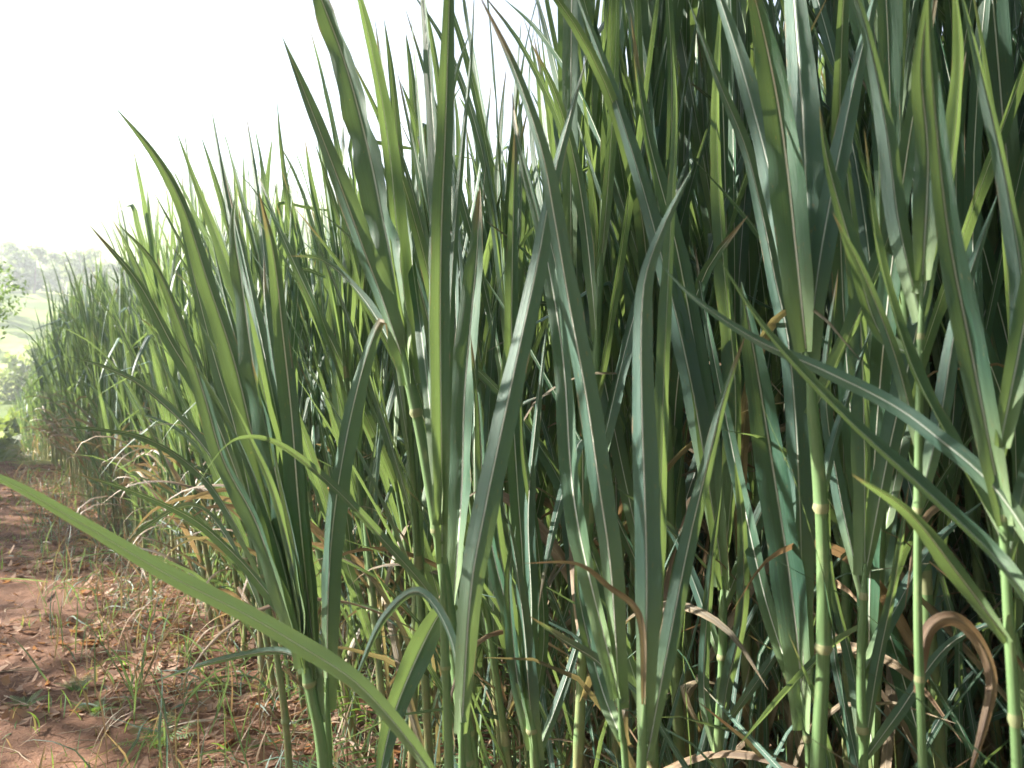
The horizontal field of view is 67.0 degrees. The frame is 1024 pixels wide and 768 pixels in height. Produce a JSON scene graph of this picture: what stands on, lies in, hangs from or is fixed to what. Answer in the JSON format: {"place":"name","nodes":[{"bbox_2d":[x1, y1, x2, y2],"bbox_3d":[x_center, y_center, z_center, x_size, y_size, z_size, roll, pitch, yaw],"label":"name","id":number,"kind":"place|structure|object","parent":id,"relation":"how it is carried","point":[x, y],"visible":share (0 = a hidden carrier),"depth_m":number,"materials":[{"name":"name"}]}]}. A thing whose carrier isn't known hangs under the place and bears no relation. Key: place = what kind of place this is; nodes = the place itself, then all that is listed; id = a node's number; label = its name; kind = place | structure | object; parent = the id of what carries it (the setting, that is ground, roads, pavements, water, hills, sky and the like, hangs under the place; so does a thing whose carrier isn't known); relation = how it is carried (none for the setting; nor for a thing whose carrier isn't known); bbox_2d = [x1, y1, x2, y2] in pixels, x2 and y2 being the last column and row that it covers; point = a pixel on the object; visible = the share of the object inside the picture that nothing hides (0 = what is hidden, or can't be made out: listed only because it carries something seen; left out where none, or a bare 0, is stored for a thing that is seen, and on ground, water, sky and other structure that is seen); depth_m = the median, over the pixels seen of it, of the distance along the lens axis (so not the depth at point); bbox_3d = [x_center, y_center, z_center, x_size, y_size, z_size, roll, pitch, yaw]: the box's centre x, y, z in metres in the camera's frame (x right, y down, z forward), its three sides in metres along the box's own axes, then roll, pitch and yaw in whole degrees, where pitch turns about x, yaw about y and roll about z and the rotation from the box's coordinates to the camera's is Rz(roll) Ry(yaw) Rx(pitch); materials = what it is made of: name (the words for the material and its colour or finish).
{"place":"outdoors","nodes":[
{"label":"outdoors","id":0,"kind":"place"},
{"bbox_2d":[0,461,191,767],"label":"dirt path","id":1,"kind":"structure","parent":0,"point":[31,750],"depth_m":3.41,"materials":[{"name":"soil"}]},
{"bbox_2d":[113,710,200,748],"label":"feathery weed","id":2,"kind":"object","parent":1,"relation":"on","point":[156,742],"visible":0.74,"depth_m":2.67,"materials":[{"name":"green plant"}]},
{"bbox_2d":[0,457,310,767],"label":"path grass","id":3,"kind":"structure","parent":0,"point":[34,727],"depth_m":3.16,"materials":[{"name":"green plant"}]},
{"bbox_2d":[0,0,942,206],"label":"sky","id":4,"kind":"structure","parent":0,"point":[65,65],"materials":[{"name":"white"}]},
{"bbox_2d":[0,178,1005,767],"bbox_3d":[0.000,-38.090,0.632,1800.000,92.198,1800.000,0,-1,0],"label":"ground","id":5,"kind":"structure","parent":0,"point":[56,218],"depth_m":91.35,"materials":[{"name":"soil"}]},
{"bbox_2d":[0,400,21,453],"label":"hillside bush","id":6,"kind":"object","parent":5,"relation":"on","point":[6,425],"visible":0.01,"depth_m":23.25,"materials":[{"name":"green plant"}]},
{"bbox_2d":[0,411,25,461],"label":"hillside bush","id":7,"kind":"object","parent":5,"relation":"on","point":[7,441],"visible":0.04,"depth_m":22.55,"materials":[{"name":"green plant"}]},
{"bbox_2d":[0,261,28,339],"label":"shade tree","id":8,"kind":"object","parent":5,"relation":"on","point":[15,286],"visible":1,"depth_m":15.50,"materials":[{"name":"green plant"}]},
{"bbox_2d":[0,251,33,292],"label":"hillside tree","id":9,"kind":"object","parent":5,"relation":"on","point":[12,258],"visible":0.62,"depth_m":101.39,"materials":[{"name":"green plant"}]},
{"bbox_2d":[0,362,33,400],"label":"hillside bush","id":10,"kind":"object","parent":5,"relation":"on","point":[7,375],"visible":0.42,"depth_m":52.61,"materials":[{"name":"green plant"}]},
{"bbox_2d":[0,366,35,401],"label":"hillside bush","id":11,"kind":"object","parent":5,"relation":"on","point":[6,386],"visible":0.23,"depth_m":52.40,"materials":[{"name":"green plant"}]},
{"bbox_2d":[0,352,44,396],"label":"hillside bush","id":12,"kind":"object","parent":5,"relation":"on","point":[9,359],"visible":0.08,"depth_m":53.34,"materials":[{"name":"green plant"}]},
{"bbox_2d":[13,244,61,292],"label":"hillside tree","id":13,"kind":"object","parent":5,"relation":"on","point":[28,258],"visible":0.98,"depth_m":102.55,"materials":[{"name":"green plant"}]},
{"bbox_2d":[54,247,101,294],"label":"hillside tree","id":14,"kind":"object","parent":5,"relation":"on","point":[77,255],"visible":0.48,"depth_m":108.84,"materials":[{"name":"green plant"}]},
{"bbox_2d":[72,257,111,295],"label":"hillside tree","id":15,"kind":"object","parent":5,"relation":"on","point":[89,263],"visible":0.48,"depth_m":105.74,"materials":[{"name":"green plant"}]},
{"bbox_2d":[86,150,221,632],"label":"grass stalk","id":16,"kind":"object","parent":5,"relation":"on","point":[149,246],"depth_m":3.74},
{"bbox_2d":[99,171,215,621],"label":"grass stalk","id":17,"kind":"object","parent":5,"relation":"on","point":[197,550],"depth_m":4.08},
{"bbox_2d":[105,185,212,560],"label":"grass stalk","id":18,"kind":"object","parent":5,"relation":"on","point":[179,289],"depth_m":4.61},
{"bbox_2d":[111,219,219,604],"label":"grass stalk","id":19,"kind":"object","parent":5,"relation":"on","point":[161,378],"depth_m":4.43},
{"bbox_2d":[56,223,292,767],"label":"grass stalk","id":20,"kind":"object","parent":5,"relation":"on","point":[234,457],"depth_m":2.00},
{"bbox_2d":[135,255,234,586],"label":"grass stalk","id":21,"kind":"object","parent":5,"relation":"on","point":[199,461],"depth_m":4.26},
{"bbox_2d":[118,288,277,700],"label":"grass stalk","id":22,"kind":"object","parent":5,"relation":"on","point":[236,519],"depth_m":3.20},
{"bbox_2d":[139,191,265,690],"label":"grass stalk","id":23,"kind":"object","parent":5,"relation":"on","point":[260,643],"depth_m":3.58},
{"bbox_2d":[148,202,266,677],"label":"grass stalk","id":24,"kind":"object","parent":5,"relation":"on","point":[214,546],"depth_m":3.31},
{"bbox_2d":[118,238,314,657],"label":"grass stalk","id":25,"kind":"object","parent":5,"relation":"on","point":[205,370],"depth_m":3.42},
{"bbox_2d":[0,474,434,767],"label":"grass stalk","id":26,"kind":"object","parent":5,"relation":"on","point":[303,646],"depth_m":0.86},
{"bbox_2d":[133,166,302,661],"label":"grass stalk","id":27,"kind":"object","parent":5,"relation":"on","point":[247,591],"depth_m":3.60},
{"bbox_2d":[114,106,329,767],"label":"grass stalk","id":28,"kind":"object","parent":5,"relation":"on","point":[254,355],"depth_m":1.16,"materials":[{"name":"plant"}]},
{"bbox_2d":[71,318,387,767],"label":"grass stalk","id":29,"kind":"object","parent":5,"relation":"on","point":[336,520],"depth_m":1.21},
{"bbox_2d":[130,134,335,569],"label":"grass stalk","id":30,"kind":"object","parent":5,"relation":"on","point":[220,201],"depth_m":3.55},
{"bbox_2d":[168,222,324,684],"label":"grass stalk","id":31,"kind":"object","parent":5,"relation":"on","point":[262,310],"depth_m":3.04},
{"bbox_2d":[176,153,328,635],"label":"grass stalk","id":32,"kind":"object","parent":5,"relation":"on","point":[245,198],"depth_m":4.22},
{"bbox_2d":[103,167,411,713],"bbox_3d":[-0.881,0.279,2.758,1.040,2.043,0.673,1,-1,-29],"label":"grass stalk","id":33,"kind":"object","parent":5,"relation":"on","point":[304,417],"depth_m":2.81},
{"bbox_2d":[0,457,516,767],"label":"verge grass","id":34,"kind":"structure","parent":5,"relation":"on","point":[150,585],"depth_m":3.39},
{"bbox_2d":[128,116,393,759],"bbox_3d":[-0.732,0.171,2.715,0.596,2.270,1.143,-10,-3,23],"label":"grass stalk","id":35,"kind":"object","parent":5,"relation":"on","point":[258,248],"depth_m":2.63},
{"bbox_2d":[193,126,336,644],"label":"grass stalk","id":36,"kind":"object","parent":5,"relation":"on","point":[279,218],"depth_m":3.32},
{"bbox_2d":[154,94,400,643],"bbox_3d":[-0.794,0.102,2.863,1.042,2.366,0.600,1,-1,-43],"label":"grass stalk","id":37,"kind":"object","parent":5,"relation":"on","point":[252,551],"depth_m":2.71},
{"bbox_2d":[154,130,412,767],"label":"grass stalk","id":38,"kind":"object","parent":5,"relation":"on","point":[347,353],"depth_m":2.25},
{"bbox_2d":[0,490,596,767],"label":"twigs","id":39,"kind":"object","parent":5,"relation":"on","point":[86,628],"visible":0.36,"depth_m":3.07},
{"bbox_2d":[272,196,331,521],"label":"grass stalk","id":40,"kind":"object","parent":5,"relation":"on","point":[308,422],"depth_m":3.60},
{"bbox_2d":[276,142,337,448],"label":"grass stalk","id":41,"kind":"object","parent":5,"relation":"on","point":[310,218],"depth_m":3.58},
{"bbox_2d":[241,84,382,710],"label":"grass stalk","id":42,"kind":"object","parent":5,"relation":"on","point":[321,301],"depth_m":3.03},
{"bbox_2d":[253,103,387,584],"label":"grass stalk","id":43,"kind":"object","parent":5,"relation":"on","point":[294,243],"depth_m":3.28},
{"bbox_2d":[193,0,474,767],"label":"grass stalk","id":44,"kind":"object","parent":5,"relation":"on","point":[382,245],"depth_m":1.24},
{"bbox_2d":[301,232,393,667],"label":"grass stalk","id":45,"kind":"object","parent":5,"relation":"on","point":[320,456],"depth_m":3.26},
{"bbox_2d":[296,233,403,735],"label":"grass stalk","id":46,"kind":"object","parent":5,"relation":"on","point":[349,531],"depth_m":2.75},
{"bbox_2d":[304,242,397,687],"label":"grass stalk","id":47,"kind":"object","parent":5,"relation":"on","point":[368,462],"depth_m":3.20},
{"bbox_2d":[286,141,432,720],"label":"grass stalk","id":48,"kind":"object","parent":5,"relation":"on","point":[379,561],"depth_m":2.63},
{"bbox_2d":[164,118,567,767],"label":"grass stalk","id":49,"kind":"object","parent":5,"relation":"on","point":[350,572],"depth_m":2.30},
{"bbox_2d":[257,27,475,753],"bbox_3d":[-0.317,0.083,2.554,1.027,2.406,0.457,1,-1,-33],"label":"grass stalk","id":50,"kind":"object","parent":5,"relation":"on","point":[370,427],"depth_m":2.42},
{"bbox_2d":[261,629,491,746],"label":"feathery weed","id":51,"kind":"object","parent":5,"relation":"on","point":[359,716],"visible":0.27,"depth_m":2.48,"materials":[{"name":"green plant"}]},
{"bbox_2d":[244,20,529,763],"bbox_3d":[-0.326,0.230,1.895,0.571,2.080,1.094,-4,6,-36],"label":"grass stalk","id":52,"kind":"object","parent":5,"relation":"on","point":[411,448],"depth_m":1.84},
{"bbox_2d":[336,36,492,767],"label":"grass stalk","id":53,"kind":"object","parent":5,"relation":"on","point":[414,624],"depth_m":2.14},
{"bbox_2d":[374,0,473,767],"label":"grass stalk","id":54,"kind":"object","parent":5,"relation":"on","point":[436,384],"depth_m":1.10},
{"bbox_2d":[283,698,566,767],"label":"feathery weed","id":55,"kind":"object","parent":5,"relation":"on","point":[363,766],"visible":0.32,"depth_m":2.15,"materials":[{"name":"green plant"}]},
{"bbox_2d":[313,363,542,742],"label":"grass stalk","id":56,"kind":"object","parent":5,"relation":"on","point":[401,446],"depth_m":2.75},
{"bbox_2d":[360,94,500,672],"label":"grass stalk","id":57,"kind":"object","parent":5,"relation":"on","point":[468,179],"depth_m":2.98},
{"bbox_2d":[176,33,704,767],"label":"grass stalk","id":58,"kind":"object","parent":5,"relation":"on","point":[422,247],"depth_m":1.59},
{"bbox_2d":[316,132,588,767],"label":"grass stalk","id":59,"kind":"object","parent":5,"relation":"on","point":[501,347],"depth_m":2.07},
{"bbox_2d":[348,7,568,756],"bbox_3d":[-0.126,0.041,2.328,0.874,2.432,0.526,0,-1,-23],"label":"grass stalk","id":60,"kind":"object","parent":5,"relation":"on","point":[436,67],"depth_m":2.40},
{"bbox_2d":[376,188,550,767],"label":"grass stalk","id":61,"kind":"object","parent":5,"relation":"on","point":[418,653],"depth_m":1.34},
{"bbox_2d":[349,54,587,767],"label":"grass stalk","id":62,"kind":"object","parent":5,"relation":"on","point":[480,536],"depth_m":1.00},
{"bbox_2d":[401,84,546,767],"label":"grass stalk","id":63,"kind":"object","parent":5,"relation":"on","point":[486,259],"depth_m":2.02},
{"bbox_2d":[339,148,619,757],"bbox_3d":[0.061,0.218,2.368,1.032,2.089,0.644,-1,-1,33],"label":"grass stalk","id":64,"kind":"object","parent":5,"relation":"on","point":[527,211],"depth_m":2.32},
{"bbox_2d":[361,0,605,767],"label":"grass stalk","id":65,"kind":"object","parent":5,"relation":"on","point":[478,126],"depth_m":1.93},
{"bbox_2d":[353,17,619,767],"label":"grass stalk","id":66,"kind":"object","parent":5,"relation":"on","point":[433,579],"depth_m":1.75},
{"bbox_2d":[451,67,546,762],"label":"grass stalk","id":67,"kind":"object","parent":5,"relation":"on","point":[497,188],"depth_m":2.09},
{"bbox_2d":[0,464,1004,767],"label":"leaf litter","id":68,"kind":"object","parent":5,"relation":"on","point":[152,710],"visible":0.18,"depth_m":3.42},
{"bbox_2d":[0,0,1023,725],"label":"grass stand","id":69,"kind":"object","parent":5,"relation":"on","point":[62,390],"depth_m":5.50,"materials":[{"name":"plant"}]},
{"bbox_2d":[436,650,605,767],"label":"feathery weed","id":70,"kind":"object","parent":5,"relation":"on","point":[487,704],"visible":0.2,"depth_m":2.29,"materials":[{"name":"green plant"}]},
{"bbox_2d":[472,18,570,752],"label":"grass stalk","id":71,"kind":"object","parent":5,"relation":"on","point":[561,658],"depth_m":2.54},
{"bbox_2d":[28,390,1023,767],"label":"undergrowth","id":72,"kind":"object","parent":5,"relation":"on","point":[960,710],"visible":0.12,"depth_m":1.66,"materials":[{"name":"green plant"}]},
{"bbox_2d":[470,134,586,767],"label":"grass stalk","id":73,"kind":"object","parent":5,"relation":"on","point":[521,627],"depth_m":1.28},
{"bbox_2d":[462,217,628,714],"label":"grass stalk","id":74,"kind":"object","parent":5,"relation":"on","point":[549,350],"depth_m":2.50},
{"bbox_2d":[75,468,1023,767],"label":"dead grass","id":75,"kind":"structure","parent":5,"relation":"on","point":[801,744],"depth_m":2.16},
{"bbox_2d":[481,0,628,767],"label":"grass stalk","id":76,"kind":"object","parent":5,"relation":"on","point":[602,649],"depth_m":1.01,"materials":[{"name":"plant"}]},
{"bbox_2d":[455,0,699,767],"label":"grass stalk","id":77,"kind":"object","parent":5,"relation":"on","point":[559,578],"depth_m":2.21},
{"bbox_2d":[425,0,754,767],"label":"grass stalk","id":78,"kind":"object","parent":5,"relation":"on","point":[619,462],"depth_m":1.60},
{"bbox_2d":[503,0,719,603],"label":"grass stalk","id":79,"kind":"object","parent":5,"relation":"on","point":[547,501],"depth_m":2.15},
{"bbox_2d":[548,0,685,638],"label":"grass stalk","id":80,"kind":"object","parent":5,"relation":"on","point":[619,505],"depth_m":2.03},
{"bbox_2d":[533,43,744,767],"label":"grass stalk","id":81,"kind":"object","parent":5,"relation":"on","point":[657,639],"depth_m":0.97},
{"bbox_2d":[546,0,747,767],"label":"grass stalk","id":82,"kind":"object","parent":5,"relation":"on","point":[675,397],"depth_m":1.67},
{"bbox_2d":[355,0,946,759],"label":"grass stalk","id":83,"kind":"object","parent":5,"relation":"on","point":[643,18],"depth_m":1.62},
{"bbox_2d":[472,0,834,767],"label":"grass stalk","id":84,"kind":"object","parent":5,"relation":"on","point":[558,554],"depth_m":1.87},
{"bbox_2d":[530,0,797,767],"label":"grass stalk","id":85,"kind":"object","parent":5,"relation":"on","point":[592,239],"depth_m":1.53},
{"bbox_2d":[451,0,901,767],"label":"grass stalk","id":86,"kind":"object","parent":5,"relation":"on","point":[671,518],"depth_m":1.57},
{"bbox_2d":[629,25,783,617],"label":"grass stalk","id":87,"kind":"object","parent":5,"relation":"on","point":[688,440],"depth_m":1.99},
{"bbox_2d":[577,0,845,767],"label":"grass stalk","id":88,"kind":"object","parent":5,"relation":"on","point":[689,347],"depth_m":1.36,"materials":[{"name":"plant"}]},
{"bbox_2d":[525,0,911,765],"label":"grass stalk","id":89,"kind":"object","parent":5,"relation":"on","point":[569,74],"depth_m":1.63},
{"bbox_2d":[631,59,813,767],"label":"grass stalk","id":90,"kind":"object","parent":5,"relation":"on","point":[730,558],"depth_m":2.41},
{"bbox_2d":[676,23,782,697],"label":"grass stalk","id":91,"kind":"object","parent":5,"relation":"on","point":[778,384],"depth_m":2.01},
{"bbox_2d":[524,0,961,767],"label":"grass stalk","id":92,"kind":"object","parent":5,"relation":"on","point":[750,290],"depth_m":1.74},
{"bbox_2d":[688,0,814,767],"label":"grass stalk","id":93,"kind":"object","parent":5,"relation":"on","point":[785,522],"depth_m":1.18,"materials":[{"name":"plant"}]},
{"bbox_2d":[686,28,821,643],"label":"grass stalk","id":94,"kind":"object","parent":5,"relation":"on","point":[695,225],"depth_m":2.38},
{"bbox_2d":[677,0,861,767],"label":"grass stalk","id":95,"kind":"object","parent":5,"relation":"on","point":[737,251],"depth_m":1.62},
{"bbox_2d":[691,0,856,722],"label":"grass stalk","id":96,"kind":"object","parent":5,"relation":"on","point":[773,362],"depth_m":1.75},
{"bbox_2d":[716,0,888,767],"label":"grass stalk","id":97,"kind":"object","parent":5,"relation":"on","point":[781,109],"depth_m":1.05,"materials":[{"name":"plant"}]},
{"bbox_2d":[631,0,997,767],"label":"grass stalk","id":98,"kind":"object","parent":5,"relation":"on","point":[845,566],"depth_m":1.55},
{"bbox_2d":[625,0,1023,767],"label":"grass stalk","id":99,"kind":"object","parent":5,"relation":"on","point":[971,498],"depth_m":1.61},
{"bbox_2d":[702,0,958,764],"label":"grass stalk","id":100,"kind":"object","parent":5,"relation":"on","point":[825,112],"depth_m":1.79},
{"bbox_2d":[695,0,975,722],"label":"grass stalk","id":101,"kind":"object","parent":5,"relation":"on","point":[765,3],"depth_m":1.88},
{"bbox_2d":[689,0,992,735],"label":"grass stalk","id":102,"kind":"object","parent":5,"relation":"on","point":[701,109],"depth_m":1.81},
{"bbox_2d":[681,56,1004,767],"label":"grass stalk","id":103,"kind":"object","parent":5,"relation":"on","point":[832,686],"depth_m":1.78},
{"bbox_2d":[663,258,1023,601],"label":"grass blade","id":104,"kind":"object","parent":5,"relation":"on","point":[966,460],"depth_m":0.76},
{"bbox_2d":[684,0,1023,767],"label":"grass stalk","id":105,"kind":"object","parent":5,"relation":"on","point":[898,752],"depth_m":1.72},
{"bbox_2d":[694,0,1023,767],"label":"grass stalk","id":106,"kind":"object","parent":5,"relation":"on","point":[930,594],"depth_m":1.37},
{"bbox_2d":[738,54,1002,767],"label":"grass stalk","id":107,"kind":"object","parent":5,"relation":"on","point":[860,531],"depth_m":1.12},
{"bbox_2d":[812,40,984,656],"bbox_3d":[1.115,-0.239,1.966,0.537,3.072,1.082,0,-1,-18],"label":"grass stalk","id":108,"kind":"object","parent":5,"relation":"on","point":[906,569],"depth_m":1.89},
{"bbox_2d":[819,0,997,767],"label":"grass stalk","id":109,"kind":"object","parent":5,"relation":"on","point":[914,260],"depth_m":0.87,"materials":[{"name":"plant"}]},
{"bbox_2d":[811,0,1023,767],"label":"grass stalk","id":110,"kind":"object","parent":5,"relation":"on","point":[895,57],"depth_m":1.24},
{"bbox_2d":[830,0,1023,767],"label":"grass stalk","id":111,"kind":"object","parent":5,"relation":"on","point":[993,233],"depth_m":1.54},
{"bbox_2d":[852,0,1023,767],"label":"grass stalk","id":112,"kind":"object","parent":5,"relation":"on","point":[993,427],"depth_m":0.72,"materials":[{"name":"plant"}]},
{"bbox_2d":[897,0,1023,767],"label":"grass stalk","id":113,"kind":"object","parent":5,"relation":"on","point":[957,417],"depth_m":1.54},
{"bbox_2d":[904,0,1023,670],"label":"grass stalk","id":114,"kind":"object","parent":5,"relation":"on","point":[931,511],"depth_m":1.23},
{"bbox_2d":[909,0,1023,745],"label":"grass stalk","id":115,"kind":"object","parent":5,"relation":"on","point":[1016,18],"depth_m":1.92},
{"bbox_2d":[933,18,1023,749],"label":"grass stalk","id":116,"kind":"object","parent":5,"relation":"on","point":[954,535],"depth_m":2.10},
{"bbox_2d":[955,186,1023,654],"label":"grass stalk","id":117,"kind":"object","parent":5,"relation":"on","point":[992,565],"depth_m":1.63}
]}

